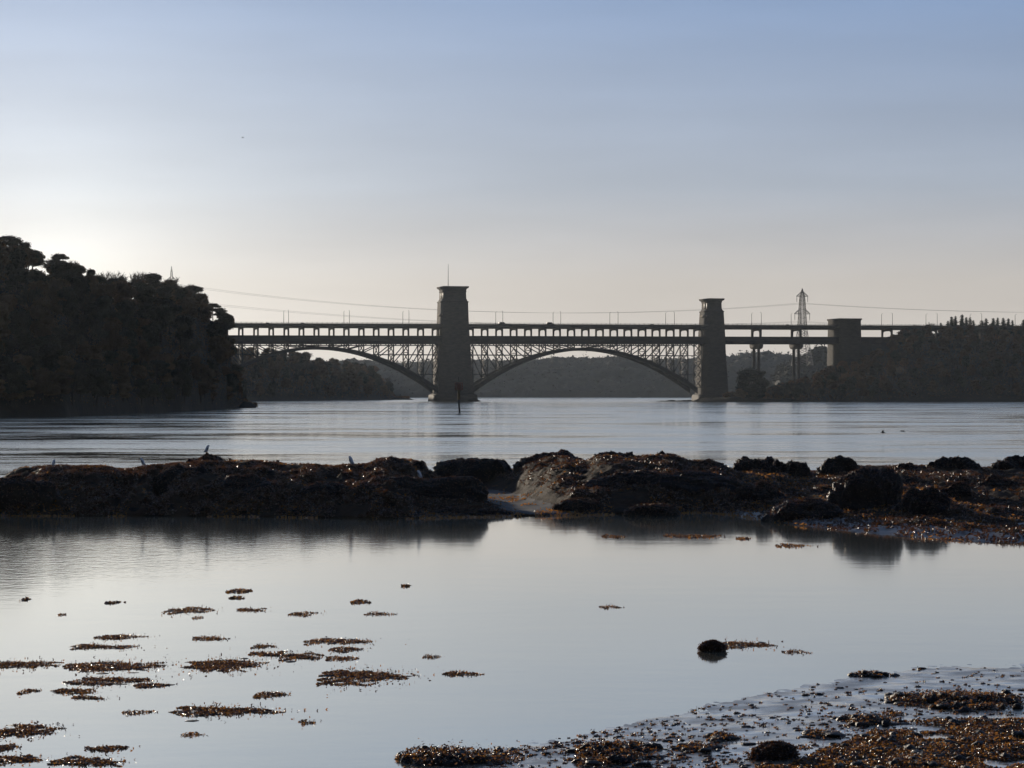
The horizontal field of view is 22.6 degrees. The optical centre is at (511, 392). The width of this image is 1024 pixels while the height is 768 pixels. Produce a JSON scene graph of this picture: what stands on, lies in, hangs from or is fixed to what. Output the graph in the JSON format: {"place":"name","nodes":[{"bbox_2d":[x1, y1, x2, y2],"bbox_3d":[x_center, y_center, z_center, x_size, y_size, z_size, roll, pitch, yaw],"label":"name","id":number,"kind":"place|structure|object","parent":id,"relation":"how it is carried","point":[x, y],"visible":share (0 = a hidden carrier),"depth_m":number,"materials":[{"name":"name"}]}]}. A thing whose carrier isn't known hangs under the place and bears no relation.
{"place":"outdoors","nodes":[
{"label":"outdoors","id":0,"kind":"place"},
{"bbox_2d":[0,270,242,416],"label":"headland","id":1,"kind":"structure","parent":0,"point":[58,407],"depth_m":628.64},
{"bbox_2d":[0,301,13,328],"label":"broadleaf tree","id":2,"kind":"object","parent":1,"relation":"on","point":[6,309],"visible":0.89,"depth_m":557.18,"materials":[{"name":"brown plant"}]},
{"bbox_2d":[0,292,18,337],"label":"broadleaf tree","id":3,"kind":"object","parent":1,"relation":"on","point":[9,299],"visible":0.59,"depth_m":560.12,"materials":[{"name":"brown plant"}]},
{"bbox_2d":[1,244,21,268],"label":"broadleaf tree","id":4,"kind":"object","parent":1,"relation":"on","point":[6,252],"visible":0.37,"depth_m":639.36,"materials":[{"name":"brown plant"}]},
{"bbox_2d":[0,235,24,247],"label":"pine tree","id":5,"kind":"object","parent":1,"relation":"on","point":[8,240],"visible":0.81,"depth_m":661.36,"materials":[{"name":"green plant"}]},
{"bbox_2d":[4,247,26,290],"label":"evergreen tree","id":6,"kind":"object","parent":1,"relation":"on","point":[17,256],"visible":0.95,"depth_m":621.90,"materials":[{"name":"green plant"}]},
{"bbox_2d":[13,354,33,373],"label":"broadleaf tree","id":7,"kind":"object","parent":1,"relation":"on","point":[25,360],"visible":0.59,"depth_m":540.12,"materials":[{"name":"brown plant"}]},
{"bbox_2d":[23,248,38,271],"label":"broadleaf tree","id":8,"kind":"object","parent":1,"relation":"on","point":[30,258],"visible":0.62,"depth_m":660.42,"materials":[{"name":"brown plant"}]},
{"bbox_2d":[23,269,48,282],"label":"evergreen tree","id":9,"kind":"object","parent":1,"relation":"on","point":[32,275],"visible":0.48,"depth_m":615.83,"materials":[{"name":"green plant"}]},
{"bbox_2d":[31,249,45,268],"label":"evergreen tree","id":10,"kind":"object","parent":1,"relation":"on","point":[41,258],"visible":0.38,"depth_m":673.77,"materials":[{"name":"green plant"}]},
{"bbox_2d":[51,253,69,262],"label":"pine tree","id":11,"kind":"object","parent":1,"relation":"on","point":[57,256],"visible":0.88,"depth_m":686.53,"materials":[{"name":"green plant"}]},
{"bbox_2d":[46,260,75,281],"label":"evergreen tree","id":12,"kind":"object","parent":1,"relation":"on","point":[61,270],"visible":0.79,"depth_m":647.26,"materials":[{"name":"green plant"}]},
{"bbox_2d":[69,273,90,315],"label":"evergreen tree","id":13,"kind":"object","parent":1,"relation":"on","point":[80,282],"visible":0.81,"depth_m":642.18,"materials":[{"name":"green plant"}]},
{"bbox_2d":[84,274,98,299],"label":"broadleaf tree","id":14,"kind":"object","parent":1,"relation":"on","point":[92,279],"visible":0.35,"depth_m":674.62,"materials":[{"name":"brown plant"}]},
{"bbox_2d":[113,282,139,306],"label":"broadleaf tree","id":15,"kind":"object","parent":1,"relation":"on","point":[125,291],"visible":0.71,"depth_m":686.10,"materials":[{"name":"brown plant"}]},
{"bbox_2d":[0,266,257,410],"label":"undergrowth","id":16,"kind":"object","parent":1,"relation":"on","point":[172,334],"visible":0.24,"depth_m":696.12,"materials":[{"name":"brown plant"}]},
{"bbox_2d":[132,281,158,317],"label":"evergreen tree","id":17,"kind":"object","parent":1,"relation":"on","point":[148,292],"visible":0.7,"depth_m":701.24,"materials":[{"name":"green plant"}]},
{"bbox_2d":[145,272,165,287],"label":"evergreen tree","id":18,"kind":"object","parent":1,"relation":"on","point":[154,278],"visible":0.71,"depth_m":749.40,"materials":[{"name":"green plant"}]},
{"bbox_2d":[154,284,174,303],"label":"evergreen tree","id":19,"kind":"object","parent":1,"relation":"on","point":[165,293],"visible":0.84,"depth_m":739.17,"materials":[{"name":"green plant"}]},
{"bbox_2d":[173,287,187,301],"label":"evergreen tree","id":20,"kind":"object","parent":1,"relation":"on","point":[181,292],"visible":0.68,"depth_m":763.94,"materials":[{"name":"green plant"}]},
{"bbox_2d":[175,297,199,318],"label":"broadleaf tree","id":21,"kind":"object","parent":1,"relation":"on","point":[187,304],"visible":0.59,"depth_m":750.72,"materials":[{"name":"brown plant"}]},
{"bbox_2d":[194,292,208,317],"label":"broadleaf tree","id":22,"kind":"object","parent":1,"relation":"on","point":[199,298],"visible":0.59,"depth_m":799.24,"materials":[{"name":"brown plant"}]},
{"bbox_2d":[196,303,214,326],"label":"broadleaf tree","id":23,"kind":"object","parent":1,"relation":"on","point":[206,312],"visible":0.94,"depth_m":805.79,"materials":[{"name":"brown plant"}]},
{"bbox_2d":[206,320,227,336],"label":"evergreen tree","id":24,"kind":"object","parent":1,"relation":"on","point":[216,328],"visible":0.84,"depth_m":808.93,"materials":[{"name":"green plant"}]},
{"bbox_2d":[215,312,228,322],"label":"evergreen tree","id":25,"kind":"object","parent":1,"relation":"on","point":[221,317],"visible":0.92,"depth_m":853.69,"materials":[{"name":"green plant"}]},
{"bbox_2d":[222,314,234,330],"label":"evergreen tree","id":26,"kind":"object","parent":1,"relation":"on","point":[230,325],"visible":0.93,"depth_m":854.15,"materials":[{"name":"green plant"}]},
{"bbox_2d":[223,340,234,363],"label":"broadleaf tree","id":27,"kind":"object","parent":1,"relation":"on","point":[230,352],"visible":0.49,"depth_m":834.72,"materials":[{"name":"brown plant"}]},
{"bbox_2d":[226,373,239,405],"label":"evergreen tree","id":28,"kind":"object","parent":1,"relation":"on","point":[234,381],"visible":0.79,"depth_m":830.45,"materials":[{"name":"green plant"}]},
{"bbox_2d":[232,357,392,400],"bbox_3d":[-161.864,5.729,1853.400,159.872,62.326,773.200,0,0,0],"label":"wooded bank","id":29,"kind":"structure","parent":0,"point":[288,396],"depth_m":1662.05,"materials":[{"name":"plant"}]},
{"bbox_2d":[267,381,277,397],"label":"evergreen tree","id":30,"kind":"object","parent":29,"relation":"on","point":[271,386],"visible":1,"depth_m":1576.23,"materials":[{"name":"green plant"}]},
{"bbox_2d":[232,355,409,398],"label":"undergrowth","id":31,"kind":"object","parent":29,"relation":"on","point":[360,386],"visible":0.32,"depth_m":1696.63,"materials":[{"name":"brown plant"}]},
{"bbox_2d":[0,397,1023,767],"bbox_3d":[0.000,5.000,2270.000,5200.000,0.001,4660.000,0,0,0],"label":"water","id":32,"kind":"structure","parent":0,"point":[526,627],"depth_m":63.83,"materials":[{"name":"grey liquid"}]},
{"bbox_2d":[0,751,51,765],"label":"seaweed raft","id":33,"kind":"object","parent":32,"relation":"on","point":[29,758],"visible":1,"depth_m":34.85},
{"bbox_2d":[0,721,79,743],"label":"seaweed raft","id":34,"kind":"object","parent":32,"relation":"on","point":[19,729],"visible":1,"depth_m":37.80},
{"bbox_2d":[0,656,99,673],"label":"seaweed raft","id":35,"kind":"object","parent":32,"relation":"on","point":[19,664],"visible":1,"depth_m":47.05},
{"bbox_2d":[50,687,102,694],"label":"seaweed raft","id":36,"kind":"object","parent":32,"relation":"on","point":[69,691],"visible":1,"depth_m":42.82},
{"bbox_2d":[47,752,135,767],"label":"seaweed raft","id":37,"kind":"object","parent":32,"relation":"on","point":[86,761],"visible":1,"depth_m":34.62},
{"bbox_2d":[70,642,141,649],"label":"seaweed raft","id":38,"kind":"object","parent":32,"relation":"on","point":[91,646],"visible":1,"depth_m":50.32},
{"bbox_2d":[84,745,139,751],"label":"seaweed raft","id":39,"kind":"object","parent":32,"relation":"on","point":[102,748],"visible":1,"depth_m":35.95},
{"bbox_2d":[62,672,183,687],"bbox_3d":[-6.743,4.987,44.528,2.054,0.078,2.504,0,0,0],"label":"seaweed raft","id":40,"kind":"object","parent":32,"relation":"on","point":[113,679],"visible":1,"depth_m":44.37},
{"bbox_2d":[93,633,159,640],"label":"seaweed raft","id":41,"kind":"object","parent":32,"relation":"on","point":[107,636],"visible":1,"depth_m":52.36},
{"bbox_2d":[62,654,203,676],"bbox_3d":[-6.997,4.987,47.001,2.556,0.081,3.826,0,0,-21],"label":"seaweed raft","id":42,"kind":"object","parent":32,"relation":"on","point":[96,666],"visible":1,"depth_m":46.69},
{"bbox_2d":[132,682,174,689],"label":"seaweed raft","id":43,"kind":"object","parent":32,"relation":"on","point":[144,685],"visible":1,"depth_m":43.70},
{"bbox_2d":[161,606,217,617],"bbox_3d":[-7.383,4.988,58.774,1.856,0.072,3.307,0,0,-22],"label":"seaweed raft","id":44,"kind":"object","parent":32,"relation":"on","point":[184,610],"visible":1,"depth_m":58.73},
{"bbox_2d":[192,635,235,640],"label":"seaweed raft","id":45,"kind":"object","parent":32,"relation":"on","point":[207,638],"visible":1,"depth_m":52.01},
{"bbox_2d":[180,651,293,677],"bbox_3d":[-4.960,4.989,47.529,2.279,0.075,5.151,0,0,0],"label":"seaweed raft","id":46,"kind":"object","parent":32,"relation":"on","point":[226,665],"visible":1,"depth_m":46.93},
{"bbox_2d":[169,701,327,721],"bbox_3d":[-4.235,4.987,39.984,2.460,0.076,2.404,0,0,18],"label":"seaweed raft","id":47,"kind":"object","parent":32,"relation":"on","point":[211,710],"visible":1,"depth_m":40.12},
{"bbox_2d":[254,690,291,698],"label":"seaweed raft","id":48,"kind":"object","parent":32,"relation":"on","point":[265,694],"visible":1,"depth_m":42.33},
{"bbox_2d":[248,649,297,656],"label":"seaweed raft","id":49,"kind":"object","parent":32,"relation":"on","point":[271,654],"visible":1,"depth_m":48.93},
{"bbox_2d":[278,646,324,662],"bbox_3d":[-3.929,4.992,48.832,1.142,0.080,3.263,0,0,0],"label":"seaweed raft","id":50,"kind":"object","parent":32,"relation":"on","point":[300,656],"visible":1,"depth_m":48.45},
{"bbox_2d":[303,636,375,644],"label":"seaweed raft","id":51,"kind":"object","parent":32,"relation":"on","point":[333,640],"visible":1,"depth_m":51.46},
{"bbox_2d":[325,655,358,660],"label":"seaweed raft","id":52,"kind":"object","parent":32,"relation":"on","point":[343,658],"visible":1,"depth_m":48.13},
{"bbox_2d":[328,645,371,651],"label":"seaweed raft","id":53,"kind":"object","parent":32,"relation":"on","point":[341,648],"visible":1,"depth_m":49.88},
{"bbox_2d":[316,660,434,689],"bbox_3d":[-2.335,4.986,44.960,2.220,0.081,5.536,0,0,0],"label":"seaweed raft","id":54,"kind":"object","parent":32,"relation":"on","point":[346,675],"visible":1,"depth_m":45.02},
{"bbox_2d":[455,376,462,412],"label":"channel beacon","id":55,"kind":"object","parent":32,"relation":"in","point":[458,385],"visible":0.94,"depth_m":644.69,"materials":[{"name":"black metal"}]},
{"bbox_2d":[443,670,483,676],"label":"seaweed raft","id":56,"kind":"object","parent":32,"relation":"on","point":[452,673],"visible":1,"depth_m":45.52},
{"bbox_2d":[287,349,796,396],"bbox_3d":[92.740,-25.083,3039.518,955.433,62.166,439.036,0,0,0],"label":"distant wood","id":57,"kind":"object","parent":32,"relation":"on","point":[586,376],"visible":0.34,"depth_m":2925.31,"materials":[{"name":"plant"}]},
{"bbox_2d":[227,286,1023,400],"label":"arch bridge","id":58,"kind":"structure","parent":32,"relation":"in","point":[452,340],"depth_m":1543.66,"materials":[{"name":"metal"}]},
{"bbox_2d":[663,533,726,538],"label":"seaweed raft","id":59,"kind":"object","parent":32,"relation":"on","point":[689,536],"visible":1,"depth_m":89.06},
{"bbox_2d":[697,639,728,651],"bbox_3d":[3.893,4.923,49.599,0.632,0.315,0.496,0,0,0],"label":"stone","id":60,"kind":"object","parent":32,"relation":"in","point":[712,645],"visible":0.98,"depth_m":49.46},
{"bbox_2d":[691,396,802,401],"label":"islet","id":61,"kind":"object","parent":32,"relation":"in","point":[726,399],"visible":0.73,"depth_m":1437.41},
{"bbox_2d":[733,388,747,397],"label":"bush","id":62,"kind":"object","parent":61,"relation":"on","point":[739,392],"visible":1,"depth_m":1445.19,"materials":[{"name":"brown plant"}]},
{"bbox_2d":[735,367,765,383],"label":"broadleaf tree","id":63,"kind":"object","parent":61,"relation":"on","point":[753,374],"visible":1,"depth_m":1447.02,"materials":[{"name":"green plant"}]},
{"bbox_2d":[742,383,763,398],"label":"bush","id":64,"kind":"object","parent":61,"relation":"on","point":[754,389],"visible":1,"depth_m":1441.71,"materials":[{"name":"green plant"}]},
{"bbox_2d":[755,377,769,397],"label":"broadleaf tree","id":65,"kind":"object","parent":61,"relation":"on","point":[762,383],"visible":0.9,"depth_m":1450.11,"materials":[{"name":"green plant"}]},
{"bbox_2d":[723,639,783,649],"bbox_3d":[4.906,4.990,50.968,1.545,0.076,2.597,0,0,0],"label":"seaweed raft","id":66,"kind":"object","parent":32,"relation":"on","point":[739,644],"visible":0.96,"depth_m":50.75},
{"bbox_2d":[764,344,826,388],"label":"distant wood","id":67,"kind":"object","parent":32,"relation":"on","point":[783,372],"visible":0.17,"depth_m":2395.30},
{"bbox_2d":[0,455,1023,542],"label":"rocky shore","id":68,"kind":"structure","parent":0,"point":[619,502],"depth_m":107.78,"materials":[{"name":"stone"}]},
{"bbox_2d":[0,474,64,508],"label":"boulder","id":69,"kind":"object","parent":68,"relation":"on","point":[16,489],"visible":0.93,"depth_m":105.28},
{"bbox_2d":[152,463,209,493],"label":"boulder","id":70,"kind":"object","parent":68,"relation":"on","point":[165,477],"visible":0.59,"depth_m":111.27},
{"bbox_2d":[186,452,223,462],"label":"boulder","id":71,"kind":"object","parent":68,"relation":"on","point":[206,456],"visible":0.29,"depth_m":116.78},
{"bbox_2d":[219,473,273,493],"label":"boulder","id":72,"kind":"object","parent":68,"relation":"on","point":[248,482],"visible":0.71,"depth_m":107.46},
{"bbox_2d":[412,460,430,474],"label":"boulder","id":73,"kind":"object","parent":68,"relation":"on","point":[422,465],"visible":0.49,"depth_m":118.59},
{"bbox_2d":[357,475,488,502],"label":"boulder","id":74,"kind":"object","parent":68,"relation":"on","point":[472,488],"visible":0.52,"depth_m":108.26,"materials":[{"name":"stone"}]},
{"bbox_2d":[432,457,512,482],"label":"boulder","id":75,"kind":"object","parent":68,"relation":"on","point":[484,470],"visible":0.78,"depth_m":133.07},
{"bbox_2d":[430,504,515,515],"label":"boulder","id":76,"kind":"object","parent":68,"relation":"on","point":[471,510],"visible":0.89,"depth_m":104.14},
{"bbox_2d":[0,453,1023,543],"bbox_3d":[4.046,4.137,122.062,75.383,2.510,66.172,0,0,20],"label":"seaweed","id":77,"kind":"object","parent":68,"relation":"on","point":[279,481],"visible":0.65,"depth_m":108.19,"materials":[{"name":"plant"}]},
{"bbox_2d":[512,449,583,471],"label":"boulder","id":78,"kind":"object","parent":68,"relation":"on","point":[523,461],"visible":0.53,"depth_m":132.53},
{"bbox_2d":[550,497,603,510],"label":"boulder","id":79,"kind":"object","parent":68,"relation":"on","point":[577,504],"visible":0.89,"depth_m":105.96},
{"bbox_2d":[590,451,633,457],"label":"boulder","id":80,"kind":"object","parent":68,"relation":"on","point":[627,454],"visible":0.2,"depth_m":126.00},
{"bbox_2d":[622,502,680,515],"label":"boulder","id":81,"kind":"object","parent":68,"relation":"on","point":[652,509],"visible":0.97,"depth_m":103.95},
{"bbox_2d":[583,470,746,492],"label":"boulder","id":82,"kind":"object","parent":68,"relation":"on","point":[691,481],"visible":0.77,"depth_m":111.23,"materials":[{"name":"stone"}]},
{"bbox_2d":[732,456,774,470],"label":"boulder","id":83,"kind":"object","parent":68,"relation":"on","point":[744,463],"visible":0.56,"depth_m":123.48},
{"bbox_2d":[734,481,787,500],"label":"boulder","id":84,"kind":"object","parent":68,"relation":"on","point":[763,490],"visible":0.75,"depth_m":107.66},
{"bbox_2d":[768,458,810,477],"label":"boulder","id":85,"kind":"object","parent":68,"relation":"on","point":[794,468],"visible":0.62,"depth_m":121.32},
{"bbox_2d":[760,497,843,521],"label":"boulder","id":86,"kind":"object","parent":68,"relation":"on","point":[792,509],"visible":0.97,"depth_m":98.84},
{"bbox_2d":[814,455,861,474],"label":"boulder","id":87,"kind":"object","parent":68,"relation":"on","point":[836,464],"visible":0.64,"depth_m":123.20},
{"bbox_2d":[826,466,903,509],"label":"boulder","id":88,"kind":"object","parent":68,"relation":"on","point":[866,488],"visible":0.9,"depth_m":102.28,"materials":[{"name":"stone"}]},
{"bbox_2d":[894,486,951,515],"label":"boulder","id":89,"kind":"object","parent":68,"relation":"on","point":[932,500],"visible":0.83,"depth_m":99.58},
{"bbox_2d":[926,455,983,469],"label":"boulder","id":90,"kind":"object","parent":68,"relation":"on","point":[957,462],"visible":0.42,"depth_m":126.66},
{"bbox_2d":[939,481,979,498],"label":"boulder","id":91,"kind":"object","parent":68,"relation":"on","point":[957,489],"visible":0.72,"depth_m":107.68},
{"bbox_2d":[975,474,1021,486],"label":"boulder","id":92,"kind":"object","parent":68,"relation":"on","point":[995,480],"visible":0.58,"depth_m":113.76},
{"bbox_2d":[990,455,1023,469],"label":"boulder","id":93,"kind":"object","parent":68,"relation":"on","point":[1012,462],"visible":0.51,"depth_m":127.49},
{"bbox_2d":[0,0,1023,362],"label":"sky","id":94,"kind":"structure","parent":0,"point":[584,160],"materials":[{"name":"blue"}]},
{"bbox_2d":[425,663,1023,767],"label":"mud beach","id":95,"kind":"structure","parent":0,"point":[767,708],"depth_m":38.97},
{"bbox_2d":[395,738,578,767],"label":"seaweed heap","id":96,"kind":"object","parent":95,"relation":"on","point":[445,756],"visible":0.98,"depth_m":34.62,"materials":[{"name":"plant"}]},
{"bbox_2d":[566,732,692,767],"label":"seaweed heap","id":97,"kind":"object","parent":95,"relation":"on","point":[608,752],"visible":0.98,"depth_m":34.70,"materials":[{"name":"plant"}]},
{"bbox_2d":[671,740,755,752],"bbox_3d":[2.681,4.924,35.473,0.978,0.182,1.368,0,0,31],"label":"seaweed heap","id":98,"kind":"object","parent":95,"relation":"on","point":[693,747],"visible":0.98,"depth_m":35.35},
{"bbox_2d":[706,728,744,742],"bbox_3d":[3.077,4.924,36.594,0.594,0.166,1.446,0,0,0],"label":"seaweed heap","id":99,"kind":"object","parent":95,"relation":"on","point":[719,736],"visible":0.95,"depth_m":36.41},
{"bbox_2d":[485,666,1023,767],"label":"mud clods","id":100,"kind":"object","parent":95,"relation":"on","point":[684,756],"visible":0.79,"depth_m":37.01,"materials":[{"name":"soil"}]},
{"bbox_2d":[747,740,799,761],"bbox_3d":[3.475,4.849,34.209,0.798,0.422,0.644,0,0,0],"label":"stone","id":101,"kind":"object","parent":95,"relation":"on","point":[771,750],"visible":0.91,"depth_m":34.06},
{"bbox_2d":[798,727,863,738],"bbox_3d":[4.440,4.878,36.607,0.902,0.164,1.096,0,0,37],"label":"seaweed heap","id":102,"kind":"object","parent":95,"relation":"on","point":[816,733],"visible":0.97,"depth_m":36.41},
{"bbox_2d":[847,669,899,678],"bbox_3d":[6.426,4.984,45.259,0.975,0.185,1.240,0,0,0],"label":"seaweed heap","id":103,"kind":"object","parent":95,"relation":"on","point":[873,674],"visible":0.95,"depth_m":45.11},
{"bbox_2d":[836,710,917,729],"bbox_3d":[5.430,4.862,37.903,1.136,0.252,1.993,0,0,0],"label":"seaweed heap","id":104,"kind":"object","parent":95,"relation":"on","point":[861,720],"visible":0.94,"depth_m":37.75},
{"bbox_2d":[754,715,1023,767],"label":"seaweed","id":105,"kind":"object","parent":95,"relation":"on","point":[980,736],"visible":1,"depth_m":34.33,"materials":[{"name":"plant"}]},
{"bbox_2d":[884,689,941,706],"bbox_3d":[6.565,4.913,40.959,1.258,0.227,2.202,0,0,0],"label":"seaweed heap","id":106,"kind":"object","parent":95,"relation":"on","point":[898,697],"visible":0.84,"depth_m":40.92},
{"bbox_2d":[909,684,1023,713],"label":"seaweed heap","id":107,"kind":"object","parent":95,"relation":"on","point":[961,701],"visible":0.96,"depth_m":40.27,"materials":[{"name":"plant"}]},
{"bbox_2d":[791,288,812,365],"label":"electricity pylon","id":108,"kind":"object","parent":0,"point":[800,295],"visible":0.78,"depth_m":2049.35,"materials":[{"name":"grey metal"}]},
{"bbox_2d":[186,285,982,312],"bbox_3d":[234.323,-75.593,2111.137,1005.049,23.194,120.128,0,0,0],"label":"power line","id":109,"kind":"object","parent":108,"relation":"hanging from","point":[625,312],"visible":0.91,"depth_m":2051.11,"materials":[{"name":"grey"}]},
{"bbox_2d":[776,337,1023,401],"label":"bank","id":110,"kind":"structure","parent":0,"point":[964,396],"depth_m":1452.57,"materials":[{"name":"plant"}]},
{"bbox_2d":[763,335,1023,401],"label":"undergrowth","id":111,"kind":"object","parent":110,"relation":"on","point":[883,373],"visible":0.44,"depth_m":1484.83,"materials":[{"name":"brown plant"}]},
{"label":"electricity pylon","id":112,"kind":"object","parent":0,"visible":0},
{"bbox_2d":[182,286,976,312],"bbox_3d":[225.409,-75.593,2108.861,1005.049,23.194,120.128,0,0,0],"label":"power line","id":113,"kind":"object","parent":112,"relation":"hanging from","point":[609,312],"visible":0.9,"depth_m":2048.84,"materials":[{"name":"grey"}]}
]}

